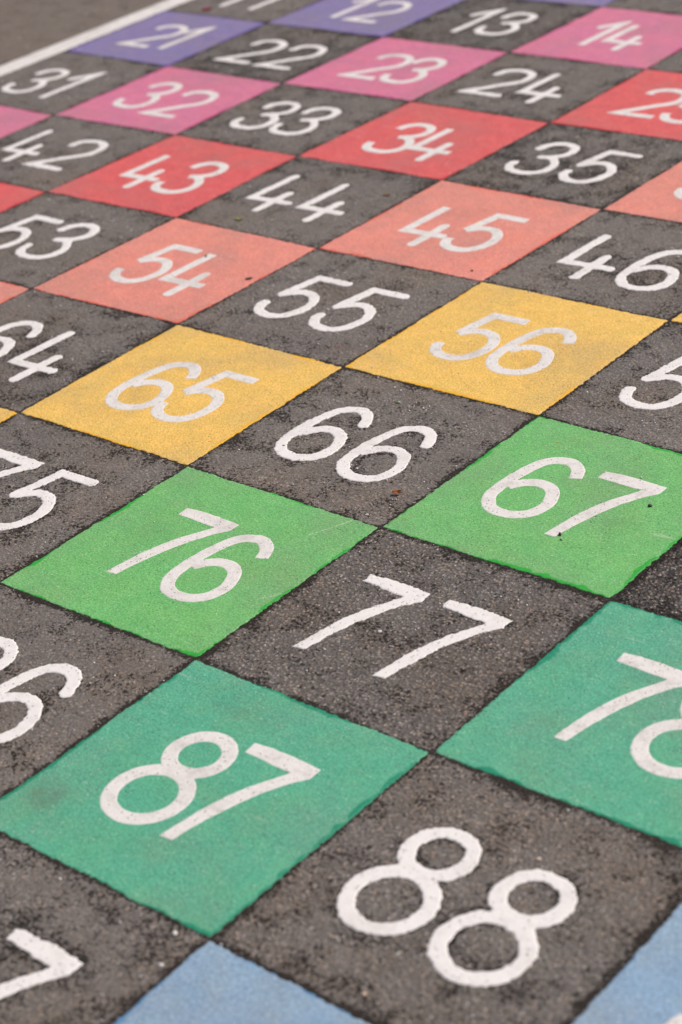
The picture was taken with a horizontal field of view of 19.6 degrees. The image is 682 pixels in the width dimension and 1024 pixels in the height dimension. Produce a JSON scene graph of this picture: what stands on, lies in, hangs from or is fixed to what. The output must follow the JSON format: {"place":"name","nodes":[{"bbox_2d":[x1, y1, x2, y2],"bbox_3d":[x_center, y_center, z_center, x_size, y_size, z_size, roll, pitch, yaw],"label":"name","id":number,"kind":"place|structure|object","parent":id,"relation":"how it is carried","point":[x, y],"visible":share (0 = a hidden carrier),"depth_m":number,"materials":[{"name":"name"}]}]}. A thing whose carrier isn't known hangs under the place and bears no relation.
{"place":"outdoors","nodes":[
{"label":"outdoors","id":0,"kind":"place"},
{"bbox_2d":[0,0,681,1023],"bbox_3d":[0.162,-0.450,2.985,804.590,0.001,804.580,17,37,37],"label":"ground","id":1,"kind":"structure","parent":0,"point":[624,880],"depth_m":2.25,"materials":[{"name":"grey asphalt"}]},
{"bbox_2d":[0,408,16,422],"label":"painted square","id":2,"kind":"structure","parent":1,"relation":"on","point":[5,414],"depth_m":2.54,"materials":[{"name":"yellow paint"}]},
{"bbox_2d":[0,282,27,303],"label":"painted square","id":3,"kind":"structure","parent":1,"relation":"on","point":[8,291],"depth_m":2.91,"materials":[{"name":"paint"}]},
{"bbox_2d":[0,182,43,211],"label":"painted square","id":4,"kind":"structure","parent":1,"relation":"on","point":[11,196],"depth_m":3.28,"materials":[{"name":"red paint"}]},
{"bbox_2d":[0,106,51,137],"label":"painted square","id":5,"kind":"structure","parent":1,"relation":"on","point":[12,120],"depth_m":3.65,"materials":[{"name":"pink paint"}]},
{"bbox_2d":[0,321,74,381],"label":"painted number","id":6,"kind":"object","parent":1,"relation":"on","point":[9,342],"visible":1,"depth_m":2.71,"materials":[{"name":"white paint"}]},
{"bbox_2d":[0,637,81,742],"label":"painted number","id":7,"kind":"object","parent":1,"relation":"on","point":[69,672],"visible":1,"depth_m":1.98,"materials":[{"name":"white paint"}]},
{"bbox_2d":[0,929,82,998],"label":"painted number","id":8,"kind":"object","parent":1,"relation":"on","point":[59,962],"visible":1,"depth_m":1.61,"materials":[{"name":"white paint"}]},
{"bbox_2d":[0,449,98,530],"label":"painted number","id":9,"kind":"object","parent":1,"relation":"on","point":[47,498],"visible":1,"depth_m":2.36,"materials":[{"name":"white paint"}]},
{"bbox_2d":[0,215,99,258],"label":"painted number","id":10,"kind":"object","parent":1,"relation":"on","point":[65,242],"visible":1,"depth_m":3.09,"materials":[{"name":"white paint"}]},
{"bbox_2d":[1,69,106,97],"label":"painted number","id":11,"kind":"object","parent":1,"relation":"on","point":[42,82],"visible":1,"depth_m":3.84,"materials":[{"name":"white paint"}]},
{"bbox_2d":[1,130,108,170],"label":"painted number","id":12,"kind":"object","parent":1,"relation":"on","point":[39,164],"visible":1,"depth_m":3.46,"materials":[{"name":"white paint"}]},
{"bbox_2d":[0,0,188,75],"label":"painted line","id":13,"kind":"object","parent":1,"relation":"on","point":[81,38],"visible":1,"depth_m":4.10,"materials":[{"name":"white paint"}]},
{"bbox_2d":[68,11,264,65],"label":"painted square","id":14,"kind":"structure","parent":1,"relation":"on","point":[165,38],"depth_m":4.02,"materials":[{"name":"purple paint"}]},
{"bbox_2d":[56,66,279,133],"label":"painted square","id":15,"kind":"structure","parent":1,"relation":"on","point":[183,99],"depth_m":3.65,"materials":[{"name":"pink paint"}]},
{"bbox_2d":[49,135,295,216],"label":"painted square","id":16,"kind":"structure","parent":1,"relation":"on","point":[174,176],"depth_m":3.28,"materials":[{"name":"red paint"}]},
{"bbox_2d":[33,218,314,322],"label":"painted square","id":17,"kind":"structure","parent":1,"relation":"on","point":[175,271],"depth_m":2.91,"materials":[{"name":"pink paint"}]},
{"bbox_2d":[21,325,340,464],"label":"painted square","id":18,"kind":"structure","parent":1,"relation":"on","point":[201,403],"depth_m":2.54,"materials":[{"name":"yellow paint"}]},
{"bbox_2d":[1,467,376,656],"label":"painted square","id":19,"kind":"structure","parent":1,"relation":"on","point":[193,546],"depth_m":2.17,"materials":[{"name":"green paint"}]},
{"bbox_2d":[0,660,427,936],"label":"painted square","id":20,"kind":"structure","parent":1,"relation":"on","point":[291,782],"depth_m":1.79,"materials":[{"name":"teal paint"}]},
{"bbox_2d":[114,941,367,1023],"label":"painted square","id":21,"kind":"structure","parent":1,"relation":"on","point":[209,982],"depth_m":1.55,"materials":[{"name":"blue paint"}]},
{"bbox_2d":[219,0,274,9],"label":"painted number","id":22,"kind":"object","parent":1,"relation":"on","point":[253,7],"visible":1,"depth_m":4.18,"materials":[{"name":"white paint"}]},
{"bbox_2d":[212,40,327,69],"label":"painted number","id":23,"kind":"object","parent":1,"relation":"on","point":[283,44],"visible":1,"depth_m":3.83,"materials":[{"name":"white paint"}]},
{"bbox_2d":[229,101,340,135],"bbox_3d":[-0.096,-0.693,3.477,0.177,0.001,0.154,17,37,37],"label":"painted number","id":24,"kind":"object","parent":1,"relation":"on","point":[274,117],"visible":1,"depth_m":3.47,"materials":[{"name":"white paint"}]},
{"bbox_2d":[246,175,348,221],"bbox_3d":[-0.055,-0.493,3.111,0.198,0.001,0.158,17,37,37],"label":"painted number","id":25,"kind":"object","parent":1,"relation":"on","point":[279,200],"visible":1,"depth_m":3.11,"materials":[{"name":"white paint"}]},
{"bbox_2d":[253,276,409,331],"bbox_3d":[-0.020,-0.289,2.738,0.188,0.001,0.150,17,37,37],"label":"painted number","id":26,"kind":"object","parent":1,"relation":"on","point":[314,320],"visible":1,"depth_m":2.73,"materials":[{"name":"white paint"}]},
{"bbox_2d":[1,0,681,1023],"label":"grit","id":27,"kind":"object","parent":1,"relation":"on","point":[303,410],"visible":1,"depth_m":2.48,"materials":[{"name":"stone"}]},
{"bbox_2d":[274,406,437,481],"bbox_3d":[0.018,-0.083,2.363,0.190,0.001,0.156,17,37,37],"label":"painted number","id":28,"kind":"object","parent":1,"relation":"on","point":[345,471],"visible":1,"depth_m":2.36,"materials":[{"name":"white paint"}]},
{"bbox_2d":[268,0,461,36],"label":"painted square","id":29,"kind":"structure","parent":1,"relation":"on","point":[382,18],"depth_m":4.01,"materials":[{"name":"purple paint"}]},
{"bbox_2d":[283,37,506,100],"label":"painted square","id":30,"kind":"structure","parent":1,"relation":"on","point":[408,70],"depth_m":3.66,"materials":[{"name":"pink paint"}]},
{"bbox_2d":[392,489,401,493],"bbox_3d":[0.064,-0.023,2.237,0.010,0.004,0.006,-3,44,8],"label":"dry leaf","id":31,"kind":"object","parent":1,"relation":"on","point":[397,491],"visible":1,"depth_m":2.24,"materials":[{"name":"brown plant"}]},
{"bbox_2d":[292,574,511,678],"bbox_3d":[0.056,0.120,1.993,0.185,0.001,0.154,17,37,37],"label":"painted number","id":32,"kind":"object","parent":1,"relation":"on","point":[410,595],"visible":1,"depth_m":2.00,"materials":[{"name":"white paint"}]},
{"bbox_2d":[300,102,547,179],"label":"painted square","id":33,"kind":"structure","parent":1,"relation":"on","point":[411,138],"depth_m":3.29,"materials":[{"name":"red paint"}]},
{"bbox_2d":[336,827,577,986],"bbox_3d":[0.096,0.321,1.625,0.189,0.001,0.155,17,37,37],"label":"painted number","id":34,"kind":"object","parent":1,"relation":"on","point":[521,926],"visible":1,"depth_m":1.61,"materials":[{"name":"white paint"}]},
{"bbox_2d":[320,180,599,280],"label":"painted square","id":35,"kind":"structure","parent":1,"relation":"on","point":[481,238],"depth_m":2.92,"materials":[{"name":"paint"}]},
{"bbox_2d":[450,8,536,35],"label":"painted number","id":36,"kind":"object","parent":1,"relation":"on","point":[515,25],"visible":1,"depth_m":3.84,"materials":[{"name":"white paint"}]},
{"bbox_2d":[345,282,666,414],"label":"painted square","id":37,"kind":"structure","parent":1,"relation":"on","point":[525,351],"depth_m":2.55,"materials":[{"name":"yellow paint"}]},
{"bbox_2d":[456,69,560,102],"bbox_3d":[0.321,-0.753,3.487,0.200,0.001,0.158,17,37,37],"label":"painted number","id":38,"kind":"object","parent":1,"relation":"on","point":[530,76],"visible":1,"depth_m":3.49,"materials":[{"name":"white paint"}]},
{"bbox_2d":[383,417,681,597],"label":"painted square","id":39,"kind":"structure","parent":1,"relation":"on","point":[506,502],"depth_m":2.17,"materials":[{"name":"green paint"}]},
{"bbox_2d":[436,601,681,847],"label":"painted square","id":40,"kind":"structure","parent":1,"relation":"on","point":[587,715],"depth_m":1.82,"materials":[{"name":"teal paint"}]},
{"bbox_2d":[504,142,642,183],"bbox_3d":[0.362,-0.552,3.120,0.188,0.001,0.153,17,37,37],"label":"painted number","id":41,"kind":"object","parent":1,"relation":"on","point":[564,175],"visible":1,"depth_m":3.11,"materials":[{"name":"white paint"}]},
{"bbox_2d":[534,0,612,5],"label":"painted square","id":42,"kind":"structure","parent":1,"relation":"on","point":[596,2],"depth_m":3.90,"materials":[{"name":"purple paint"}]},
{"bbox_2d":[511,7,681,68],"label":"painted square","id":43,"kind":"structure","parent":1,"relation":"on","point":[627,38],"depth_m":3.67,"materials":[{"name":"pink paint"}]},
{"bbox_2d":[551,69,681,140],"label":"painted square","id":44,"kind":"structure","parent":1,"relation":"on","point":[647,102],"depth_m":3.31,"materials":[{"name":"red paint"}]},
{"bbox_2d":[557,234,681,290],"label":"painted number","id":45,"kind":"object","parent":1,"relation":"on","point":[622,281],"visible":1,"depth_m":2.73,"materials":[{"name":"white paint"}]},
{"bbox_2d":[573,904,681,1023],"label":"painted square","id":46,"kind":"structure","parent":1,"relation":"on","point":[644,986],"depth_m":1.51,"materials":[{"name":"blue paint"}]},
{"bbox_2d":[605,161,681,221],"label":"painted square","id":47,"kind":"structure","parent":1,"relation":"on","point":[659,196],"depth_m":2.94,"materials":[{"name":"paint"}]},
{"bbox_2d":[618,356,681,409],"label":"painted number","id":48,"kind":"object","parent":1,"relation":"on","point":[625,395],"visible":1,"depth_m":2.40,"materials":[{"name":"white paint"}]},
{"bbox_2d":[671,313,681,322],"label":"painted square","id":49,"kind":"structure","parent":1,"relation":"on","point":[678,318],"depth_m":2.56,"materials":[{"name":"yellow paint"}]}
]}

